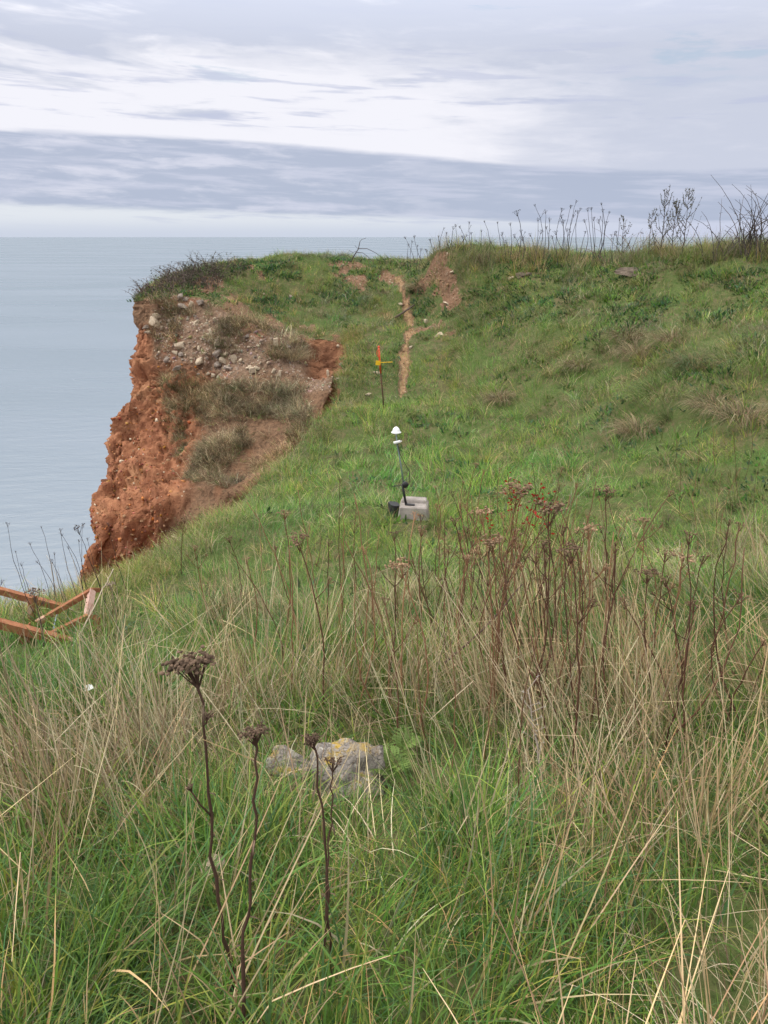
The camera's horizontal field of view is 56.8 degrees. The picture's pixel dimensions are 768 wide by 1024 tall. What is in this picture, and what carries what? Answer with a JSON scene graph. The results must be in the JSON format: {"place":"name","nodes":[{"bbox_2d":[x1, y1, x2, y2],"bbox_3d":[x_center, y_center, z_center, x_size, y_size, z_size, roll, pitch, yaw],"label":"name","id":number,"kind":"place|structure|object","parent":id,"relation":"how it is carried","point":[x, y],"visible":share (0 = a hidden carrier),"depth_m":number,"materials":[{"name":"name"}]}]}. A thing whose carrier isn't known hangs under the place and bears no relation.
{"place":"outdoors","nodes":[
{"label":"outdoors","id":0,"kind":"place"},
{"bbox_2d":[0,327,374,619],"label":"edge grass","id":1,"kind":"structure","parent":0,"point":[164,566],"depth_m":7.57,"materials":[{"name":"plant"}]},
{"bbox_2d":[80,284,347,585],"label":"cliff","id":2,"kind":"structure","parent":0,"point":[138,497],"depth_m":16.24,"materials":[{"name":"soil"}]},
{"bbox_2d":[141,288,327,489],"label":"ledge dry grass","id":3,"kind":"structure","parent":2,"relation":"on","point":[200,461],"depth_m":16.07,"materials":[{"name":"plant"}]},
{"bbox_2d":[279,338,316,361],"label":"grass tussock","id":4,"kind":"object","parent":2,"relation":"on","point":[293,356],"depth_m":16.49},
{"bbox_2d":[0,237,766,609],"bbox_3d":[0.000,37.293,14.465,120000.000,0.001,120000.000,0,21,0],"label":"sea","id":5,"kind":"structure","parent":0,"point":[68,333],"depth_m":256.21,"materials":[{"name":"liquid"}]},
{"bbox_2d":[0,244,767,1023],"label":"ground","id":6,"kind":"structure","parent":0,"point":[450,286],"depth_m":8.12,"materials":[{"name":"plant"}]},
{"bbox_2d":[23,587,48,657],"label":"dead stalk","id":7,"kind":"object","parent":6,"relation":"on","point":[31,595],"visible":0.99,"depth_m":4.39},
{"bbox_2d":[0,586,100,644],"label":"steel frame","id":8,"kind":"object","parent":6,"relation":"on","point":[6,623],"visible":0.66,"depth_m":5.15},
{"bbox_2d":[124,267,196,299],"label":"bramble thicket","id":9,"kind":"object","parent":6,"relation":"on","point":[166,287],"visible":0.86,"depth_m":18.14,"materials":[{"name":"brown plant"}]},
{"bbox_2d":[149,253,231,290],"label":"bramble thicket","id":10,"kind":"object","parent":6,"relation":"on","point":[202,280],"visible":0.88,"depth_m":18.70,"materials":[{"name":"brown plant"}]},
{"bbox_2d":[159,644,238,991],"bbox_3d":[-0.415,0.756,1.706,0.117,0.927,0.224,-12,24,-28],"label":"dead stalk","id":11,"kind":"object","parent":6,"relation":"on","point":[183,663],"visible":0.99,"depth_m":1.60,"materials":[{"name":"brown plant"}]},
{"bbox_2d":[182,251,255,281],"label":"bramble thicket","id":12,"kind":"object","parent":6,"relation":"on","point":[211,266],"visible":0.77,"depth_m":19.29,"materials":[{"name":"brown plant"}]},
{"bbox_2d":[234,721,270,1023],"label":"dead stalk","id":13,"kind":"object","parent":6,"relation":"on","point":[254,735],"visible":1,"depth_m":1.55,"materials":[{"name":"brown plant"}]},
{"bbox_2d":[247,502,300,650],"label":"dead stalk","id":14,"kind":"object","parent":6,"relation":"on","point":[281,574],"visible":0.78,"depth_m":4.20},
{"bbox_2d":[276,509,290,644],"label":"dead stalk","id":15,"kind":"object","parent":6,"relation":"on","point":[283,513],"visible":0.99,"depth_m":4.43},
{"bbox_2d":[265,745,309,778],"bbox_3d":[-0.392,1.052,2.951,0.199,0.102,0.148,11,31,8],"label":"boulder","id":16,"kind":"object","parent":6,"relation":"on","point":[280,751],"visible":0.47,"depth_m":2.92,"materials":[{"name":"stone"}]},
{"bbox_2d":[289,549,293,689],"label":"dead stalk","id":17,"kind":"object","parent":6,"relation":"on","point":[292,620],"visible":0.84,"depth_m":3.55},
{"bbox_2d":[294,841,323,865],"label":"ferny plant","id":18,"kind":"object","parent":6,"relation":"on","point":[316,851],"visible":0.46,"depth_m":2.26,"materials":[{"name":"green plant"}]},
{"bbox_2d":[289,530,334,717],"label":"dead stalk","id":19,"kind":"object","parent":6,"relation":"on","point":[296,542],"visible":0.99,"depth_m":3.09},
{"bbox_2d":[300,731,328,986],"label":"dead stalk","id":20,"kind":"object","parent":6,"relation":"on","point":[312,740],"visible":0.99,"depth_m":1.69,"materials":[{"name":"brown plant"}]},
{"bbox_2d":[321,756,344,973],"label":"dead stalk","id":21,"kind":"object","parent":6,"relation":"on","point":[332,760],"visible":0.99,"depth_m":1.69,"materials":[{"name":"brown plant"}]},
{"bbox_2d":[310,738,385,802],"bbox_3d":[-0.146,1.063,2.836,0.310,0.358,0.323,5,29,-8],"label":"boulder","id":22,"kind":"object","parent":6,"relation":"on","point":[341,746],"visible":0.46,"depth_m":2.75,"materials":[{"name":"stone"}]},
{"bbox_2d":[354,493,368,699],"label":"dead stalk","id":23,"kind":"object","parent":6,"relation":"on","point":[367,595],"visible":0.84,"depth_m":3.50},
{"bbox_2d":[355,544,375,716],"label":"dead stalk","id":24,"kind":"object","parent":6,"relation":"on","point":[364,552],"visible":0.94,"depth_m":3.25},
{"bbox_2d":[345,541,389,719],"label":"dead stalk","id":25,"kind":"object","parent":6,"relation":"on","point":[383,630],"visible":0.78,"depth_m":3.31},
{"bbox_2d":[354,584,385,723],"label":"dead stalk","id":26,"kind":"object","parent":6,"relation":"on","point":[357,655],"visible":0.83,"depth_m":3.12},
{"bbox_2d":[376,346,389,408],"bbox_3d":[0.000,-2.337,13.004,0.303,1.396,0.087,0,21,0],"label":"survey stake","id":27,"kind":"object","parent":6,"relation":"on","point":[379,362],"visible":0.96,"depth_m":12.85,"materials":[{"name":"orange paint"}]},
{"bbox_2d":[0,438,767,697],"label":"turf grass","id":28,"kind":"structure","parent":6,"relation":"on","point":[307,515],"depth_m":7.05,"materials":[{"name":"plant"}]},
{"bbox_2d":[0,232,767,643],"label":"arching grass","id":29,"kind":"structure","parent":6,"relation":"on","point":[440,504],"depth_m":10.49,"materials":[{"name":"plant"}]},
{"bbox_2d":[0,501,767,1023],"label":"straw","id":30,"kind":"object","parent":6,"relation":"on","point":[670,673],"depth_m":2.72,"materials":[{"name":"plant"}]},
{"bbox_2d":[6,242,767,667],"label":"leafy plants","id":31,"kind":"object","parent":6,"relation":"on","point":[718,314],"visible":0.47,"depth_m":13.93,"materials":[{"name":"green plant"}]},
{"bbox_2d":[376,531,406,691],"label":"dead stalk","id":32,"kind":"object","parent":6,"relation":"on","point":[394,585],"visible":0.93,"depth_m":3.48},
{"bbox_2d":[370,743,414,784],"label":"ferny plant","id":33,"kind":"object","parent":6,"relation":"on","point":[396,750],"visible":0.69,"depth_m":2.81,"materials":[{"name":"green plant"}]},
{"bbox_2d":[387,501,399,516],"bbox_3d":[0.100,0.014,8.033,0.110,0.230,0.160,1,20,-19],"label":"battery bag","id":34,"kind":"object","parent":6,"relation":"on","point":[395,506],"visible":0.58,"depth_m":7.96,"materials":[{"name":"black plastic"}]},
{"bbox_2d":[379,595,408,751],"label":"dead stalk","id":35,"kind":"object","parent":6,"relation":"on","point":[385,603],"visible":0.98,"depth_m":2.99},
{"bbox_2d":[392,725,420,765],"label":"ferny plant","id":36,"kind":"object","parent":6,"relation":"on","point":[399,738],"visible":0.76,"depth_m":3.00,"materials":[{"name":"green plant"}]},
{"bbox_2d":[384,557,428,735],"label":"dead stalk","id":37,"kind":"object","parent":6,"relation":"on","point":[401,564],"visible":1,"depth_m":3.03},
{"bbox_2d":[400,511,422,721],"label":"dead stalk","id":38,"kind":"object","parent":6,"relation":"on","point":[402,610],"visible":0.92,"depth_m":3.10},
{"bbox_2d":[398,496,429,520],"bbox_3d":[0.335,0.020,7.965,0.370,0.329,0.342,2,21,6],"label":"concrete block","id":39,"kind":"object","parent":6,"relation":"on","point":[419,506],"depth_m":7.82,"materials":[{"name":"concrete"}]},
{"bbox_2d":[391,427,414,505],"bbox_3d":[0.209,-0.491,7.704,0.266,0.892,0.108,0,21,0],"label":"antenna mast","id":40,"kind":"object","parent":39,"relation":"on","point":[396,431],"visible":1,"depth_m":7.72,"materials":[{"name":"white plastic"}]},
{"bbox_2d":[410,525,429,675],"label":"dead stalk","id":41,"kind":"object","parent":6,"relation":"on","point":[421,531],"visible":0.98,"depth_m":3.63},
{"bbox_2d":[416,616,431,762],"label":"dead stalk","id":42,"kind":"object","parent":6,"relation":"on","point":[419,695],"visible":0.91,"depth_m":2.81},
{"bbox_2d":[130,236,767,508],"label":"slope grass","id":43,"kind":"structure","parent":6,"relation":"on","point":[469,456],"depth_m":12.39,"materials":[{"name":"plant"}]},
{"bbox_2d":[444,602,455,789],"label":"dead stalk","id":44,"kind":"object","parent":6,"relation":"on","point":[455,693],"visible":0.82,"depth_m":2.67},
{"bbox_2d":[458,553,475,686],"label":"dead stalk","id":45,"kind":"object","parent":6,"relation":"on","point":[468,556],"visible":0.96,"depth_m":3.43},
{"bbox_2d":[443,304,507,323],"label":"grass tussock","id":46,"kind":"object","parent":6,"relation":"on","point":[473,315],"depth_m":16.48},
{"bbox_2d":[466,503,500,647],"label":"dead stalk","id":47,"kind":"object","parent":6,"relation":"on","point":[480,511],"visible":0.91,"depth_m":3.54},
{"bbox_2d":[477,531,508,715],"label":"dead stalk","id":48,"kind":"object","parent":6,"relation":"on","point":[495,540],"visible":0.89,"depth_m":3.06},
{"bbox_2d":[474,385,518,409],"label":"grass tussock","id":49,"kind":"object","parent":6,"relation":"on","point":[493,397],"depth_m":13.19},
{"bbox_2d":[479,535,513,700],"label":"dead stalk","id":50,"kind":"object","parent":6,"relation":"on","point":[483,612],"visible":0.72,"depth_m":3.17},
{"bbox_2d":[500,560,515,710],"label":"dead stalk","id":51,"kind":"object","parent":6,"relation":"on","point":[508,568],"visible":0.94,"depth_m":3.27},
{"bbox_2d":[492,537,526,721],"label":"dead stalk","id":52,"kind":"object","parent":6,"relation":"on","point":[497,631],"visible":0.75,"depth_m":3.02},
{"bbox_2d":[494,477,532,700],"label":"dead stalk","id":53,"kind":"object","parent":6,"relation":"on","point":[519,490],"visible":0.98,"depth_m":3.18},
{"bbox_2d":[508,503,519,685],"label":"dead stalk","id":54,"kind":"object","parent":6,"relation":"on","point":[515,597],"visible":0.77,"depth_m":3.51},
{"bbox_2d":[480,471,558,591],"bbox_3d":[0.994,0.252,5.251,0.412,1.085,0.438,-10,23,-24],"label":"red leaved plant","id":55,"kind":"object","parent":6,"relation":"on","point":[535,512],"visible":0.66,"depth_m":5.23,"materials":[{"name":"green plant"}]},
{"bbox_2d":[517,563,538,693],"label":"dead stalk","id":56,"kind":"object","parent":6,"relation":"on","point":[532,618],"visible":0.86,"depth_m":3.34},
{"bbox_2d":[518,616,541,819],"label":"dead stalk","id":57,"kind":"object","parent":6,"relation":"on","point":[522,713],"visible":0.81,"depth_m":2.33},
{"bbox_2d":[520,675,545,796],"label":"dead thistle","id":58,"kind":"object","parent":6,"relation":"on","point":[537,745],"visible":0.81,"depth_m":2.67,"materials":[{"name":"brown plant"}]},
{"bbox_2d":[498,533,581,746],"bbox_3d":[0.646,0.548,2.893,0.452,1.057,0.060,-3,21,-8],"label":"dead stalk","id":59,"kind":"object","parent":6,"relation":"on","point":[510,622],"visible":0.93,"depth_m":2.83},
{"bbox_2d":[530,635,552,756],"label":"dead stalk","id":60,"kind":"object","parent":6,"relation":"on","point":[540,690],"visible":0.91,"depth_m":2.80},
{"bbox_2d":[522,499,567,722],"bbox_3d":[0.672,0.471,3.122,0.166,1.128,0.147,5,22,12],"label":"dead stalk","id":61,"kind":"object","parent":6,"relation":"on","point":[556,508],"visible":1,"depth_m":2.96,"materials":[{"name":"plant"}]},
{"bbox_2d":[534,541,555,713],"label":"dead stalk","id":62,"kind":"object","parent":6,"relation":"on","point":[554,618],"visible":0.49,"depth_m":3.33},
{"bbox_2d":[536,552,565,697],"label":"dead stalk","id":63,"kind":"object","parent":6,"relation":"on","point":[559,585],"visible":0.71,"depth_m":3.42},
{"bbox_2d":[534,545,574,728],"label":"dead stalk","id":64,"kind":"object","parent":6,"relation":"on","point":[544,547],"visible":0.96,"depth_m":3.04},
{"bbox_2d":[547,558,576,711],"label":"dead stalk","id":65,"kind":"object","parent":6,"relation":"on","point":[568,630],"visible":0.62,"depth_m":3.17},
{"bbox_2d":[555,524,577,731],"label":"dead stalk","id":66,"kind":"object","parent":6,"relation":"on","point":[562,531],"visible":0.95,"depth_m":3.06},
{"bbox_2d":[554,501,585,702],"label":"dead stalk","id":67,"kind":"object","parent":6,"relation":"on","point":[555,502],"visible":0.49,"depth_m":3.33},
{"bbox_2d":[542,863,605,926],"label":"ferny plant","id":68,"kind":"object","parent":6,"relation":"on","point":[574,887],"visible":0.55,"depth_m":1.95,"materials":[{"name":"green plant"}]},
{"bbox_2d":[560,482,587,651],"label":"dead stalk","id":69,"kind":"object","parent":6,"relation":"on","point":[576,486],"visible":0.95,"depth_m":3.90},
{"bbox_2d":[553,351,596,372],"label":"grass tussock","id":70,"kind":"object","parent":6,"relation":"on","point":[572,362],"depth_m":13.06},
{"bbox_2d":[552,542,599,779],"bbox_3d":[0.696,0.578,2.708,0.192,1.011,0.103,12,24,29],"label":"dead stalk","id":71,"kind":"object","parent":6,"relation":"on","point":[575,548],"visible":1,"depth_m":2.59,"materials":[{"name":"plant"}]},
{"bbox_2d":[560,538,594,692],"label":"dead stalk","id":72,"kind":"object","parent":6,"relation":"on","point":[582,607],"visible":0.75,"depth_m":3.38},
{"bbox_2d":[576,530,591,704],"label":"dead stalk","id":73,"kind":"object","parent":6,"relation":"on","point":[580,597],"visible":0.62,"depth_m":3.27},
{"bbox_2d":[579,482,595,659],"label":"dead stalk","id":74,"kind":"object","parent":6,"relation":"on","point":[580,566],"visible":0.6,"depth_m":3.77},
{"bbox_2d":[574,522,609,697],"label":"dead stalk","id":75,"kind":"object","parent":6,"relation":"on","point":[587,527],"visible":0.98,"depth_m":3.30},
{"bbox_2d":[592,643,603,812],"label":"dead stalk","id":76,"kind":"object","parent":6,"relation":"on","point":[598,721],"visible":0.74,"depth_m":2.43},
{"bbox_2d":[587,532,613,718],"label":"dead stalk","id":77,"kind":"object","parent":6,"relation":"on","point":[605,617],"visible":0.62,"depth_m":3.13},
{"bbox_2d":[588,544,621,732],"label":"dead stalk","id":78,"kind":"object","parent":6,"relation":"on","point":[612,547],"visible":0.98,"depth_m":3.05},
{"bbox_2d":[595,485,615,647],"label":"dead stalk","id":79,"kind":"object","parent":6,"relation":"on","point":[606,489],"visible":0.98,"depth_m":3.79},
{"bbox_2d":[571,228,664,265],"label":"bramble thicket","id":80,"kind":"object","parent":6,"relation":"on","point":[620,245],"visible":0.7,"depth_m":16.13,"materials":[{"name":"brown plant"}]},
{"bbox_2d":[597,315,649,341],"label":"grass tussock","id":81,"kind":"object","parent":6,"relation":"on","point":[623,335],"depth_m":13.10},
{"bbox_2d":[615,267,640,276],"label":"stone slab","id":82,"kind":"structure","parent":6,"relation":"on","point":[622,271],"depth_m":15.25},
{"bbox_2d":[593,412,666,443],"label":"grass tussock","id":83,"kind":"object","parent":6,"relation":"on","point":[616,425],"depth_m":10.30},
{"bbox_2d":[601,338,659,362],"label":"grass tussock","id":84,"kind":"object","parent":6,"relation":"on","point":[635,351],"depth_m":12.41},
{"bbox_2d":[602,488,676,734],"bbox_3d":[1.074,0.447,3.082,0.130,1.126,0.267,20,29,41],"label":"dead stalk","id":85,"kind":"object","parent":6,"relation":"on","point":[628,564],"visible":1,"depth_m":3.02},
{"bbox_2d":[632,517,656,606],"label":"dead stalk","id":86,"kind":"object","parent":6,"relation":"on","point":[642,519],"visible":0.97,"depth_m":4.80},
{"bbox_2d":[633,564,661,706],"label":"dead stalk","id":87,"kind":"object","parent":6,"relation":"on","point":[647,572],"visible":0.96,"depth_m":3.12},
{"bbox_2d":[617,597,678,725],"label":"dead stalk","id":88,"kind":"object","parent":6,"relation":"on","point":[624,605],"visible":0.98,"depth_m":2.97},
{"bbox_2d":[599,365,697,413],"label":"grass tussock","id":89,"kind":"object","parent":6,"relation":"on","point":[635,388],"depth_m":10.83,"materials":[{"name":"plant"}]},
{"bbox_2d":[647,548,677,692],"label":"dead stalk","id":90,"kind":"object","parent":6,"relation":"on","point":[671,554],"visible":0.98,"depth_m":3.28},
{"bbox_2d":[633,321,695,346],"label":"grass tussock","id":91,"kind":"object","parent":6,"relation":"on","point":[663,339],"depth_m":12.24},
{"bbox_2d":[651,186,681,251],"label":"wispy shrub","id":92,"kind":"object","parent":6,"relation":"on","point":[665,199],"visible":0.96,"depth_m":15.29,"materials":[{"name":"brown plant"}]},
{"bbox_2d":[649,574,685,727],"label":"dead stalk","id":93,"kind":"object","parent":6,"relation":"on","point":[665,585],"visible":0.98,"depth_m":2.93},
{"bbox_2d":[663,196,686,248],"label":"wispy shrub","id":94,"kind":"object","parent":6,"relation":"on","point":[676,208],"visible":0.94,"depth_m":15.23,"materials":[{"name":"brown plant"}]},
{"bbox_2d":[660,530,700,760],"bbox_3d":[1.111,0.555,2.767,0.099,1.011,0.160,4,21,9],"label":"dead stalk","id":95,"kind":"object","parent":6,"relation":"on","point":[688,543],"visible":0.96,"depth_m":2.67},
{"bbox_2d":[665,550,695,691],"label":"dead stalk","id":96,"kind":"object","parent":6,"relation":"on","point":[682,557],"visible":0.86,"depth_m":3.41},
{"bbox_2d":[652,343,719,374],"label":"grass tussock","id":97,"kind":"object","parent":6,"relation":"on","point":[686,362],"depth_m":11.13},
{"bbox_2d":[674,187,701,248],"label":"wispy shrub","id":98,"kind":"object","parent":6,"relation":"on","point":[684,203],"visible":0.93,"depth_m":15.03,"materials":[{"name":"brown plant"}]},
{"bbox_2d":[658,244,719,265],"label":"grass tussock","id":99,"kind":"object","parent":6,"relation":"on","point":[683,259],"depth_m":14.66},
{"bbox_2d":[682,598,702,750],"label":"dead stalk","id":100,"kind":"object","parent":6,"relation":"on","point":[692,611],"visible":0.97,"depth_m":2.85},
{"bbox_2d":[680,552,712,695],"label":"dead stalk","id":101,"kind":"object","parent":6,"relation":"on","point":[702,562],"visible":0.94,"depth_m":3.23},
{"bbox_2d":[653,547,744,753],"bbox_3d":[1.204,0.586,2.730,0.242,1.026,0.026,19,28,40],"label":"dead stalk","id":102,"kind":"object","parent":6,"relation":"on","point":[692,716],"visible":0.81,"depth_m":2.63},
{"bbox_2d":[656,381,752,422],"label":"grass tussock","id":103,"kind":"object","parent":6,"relation":"on","point":[696,404],"depth_m":9.91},
{"bbox_2d":[677,191,767,263],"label":"bramble thicket","id":104,"kind":"object","parent":6,"relation":"on","point":[735,243],"visible":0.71,"depth_m":14.49,"materials":[{"name":"brown plant"}]},
{"bbox_2d":[679,328,767,377],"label":"grass tussock","id":105,"kind":"object","parent":6,"relation":"on","point":[739,359],"depth_m":10.33,"materials":[{"name":"plant"}]},
{"bbox_2d":[683,395,767,436],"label":"grass tussock","id":106,"kind":"object","parent":6,"relation":"on","point":[745,416],"depth_m":9.30,"materials":[{"name":"plant"}]},
{"bbox_2d":[718,530,732,664],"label":"dead stalk","id":107,"kind":"object","parent":6,"relation":"on","point":[722,582],"visible":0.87,"depth_m":3.66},
{"bbox_2d":[705,522,746,685],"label":"dead stalk","id":108,"kind":"object","parent":6,"relation":"on","point":[740,524],"visible":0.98,"depth_m":3.44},
{"bbox_2d":[710,589,751,735],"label":"dead stalk","id":109,"kind":"object","parent":6,"relation":"on","point":[739,594],"visible":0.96,"depth_m":2.89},
{"bbox_2d":[713,517,749,745],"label":"dead stalk","id":110,"kind":"object","parent":6,"relation":"on","point":[729,524],"visible":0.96,"depth_m":2.91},
{"bbox_2d":[711,175,767,262],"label":"bramble thicket","id":111,"kind":"object","parent":6,"relation":"on","point":[755,235],"visible":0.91,"depth_m":14.20,"materials":[{"name":"brown plant"}]},
{"bbox_2d":[723,637,767,737],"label":"dead stalk","id":112,"kind":"object","parent":6,"relation":"on","point":[762,642],"visible":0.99,"depth_m":2.79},
{"bbox_2d":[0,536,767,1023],"bbox_3d":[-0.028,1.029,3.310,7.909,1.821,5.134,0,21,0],"label":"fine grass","id":113,"kind":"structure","parent":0,"point":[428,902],"depth_m":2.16,"materials":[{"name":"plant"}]},
{"bbox_2d":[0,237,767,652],"bbox_3d":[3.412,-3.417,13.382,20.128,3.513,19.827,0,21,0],"label":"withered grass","id":114,"kind":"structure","parent":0,"point":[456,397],"depth_m":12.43,"materials":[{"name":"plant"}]},
{"bbox_2d":[0,0,767,236],"label":"sky","id":115,"kind":"structure","parent":0,"point":[119,118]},
{"bbox_2d":[418,222,767,295],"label":"ridge grass","id":116,"kind":"structure","parent":0,"point":[623,257],"depth_m":16.51,"materials":[{"name":"plant"}]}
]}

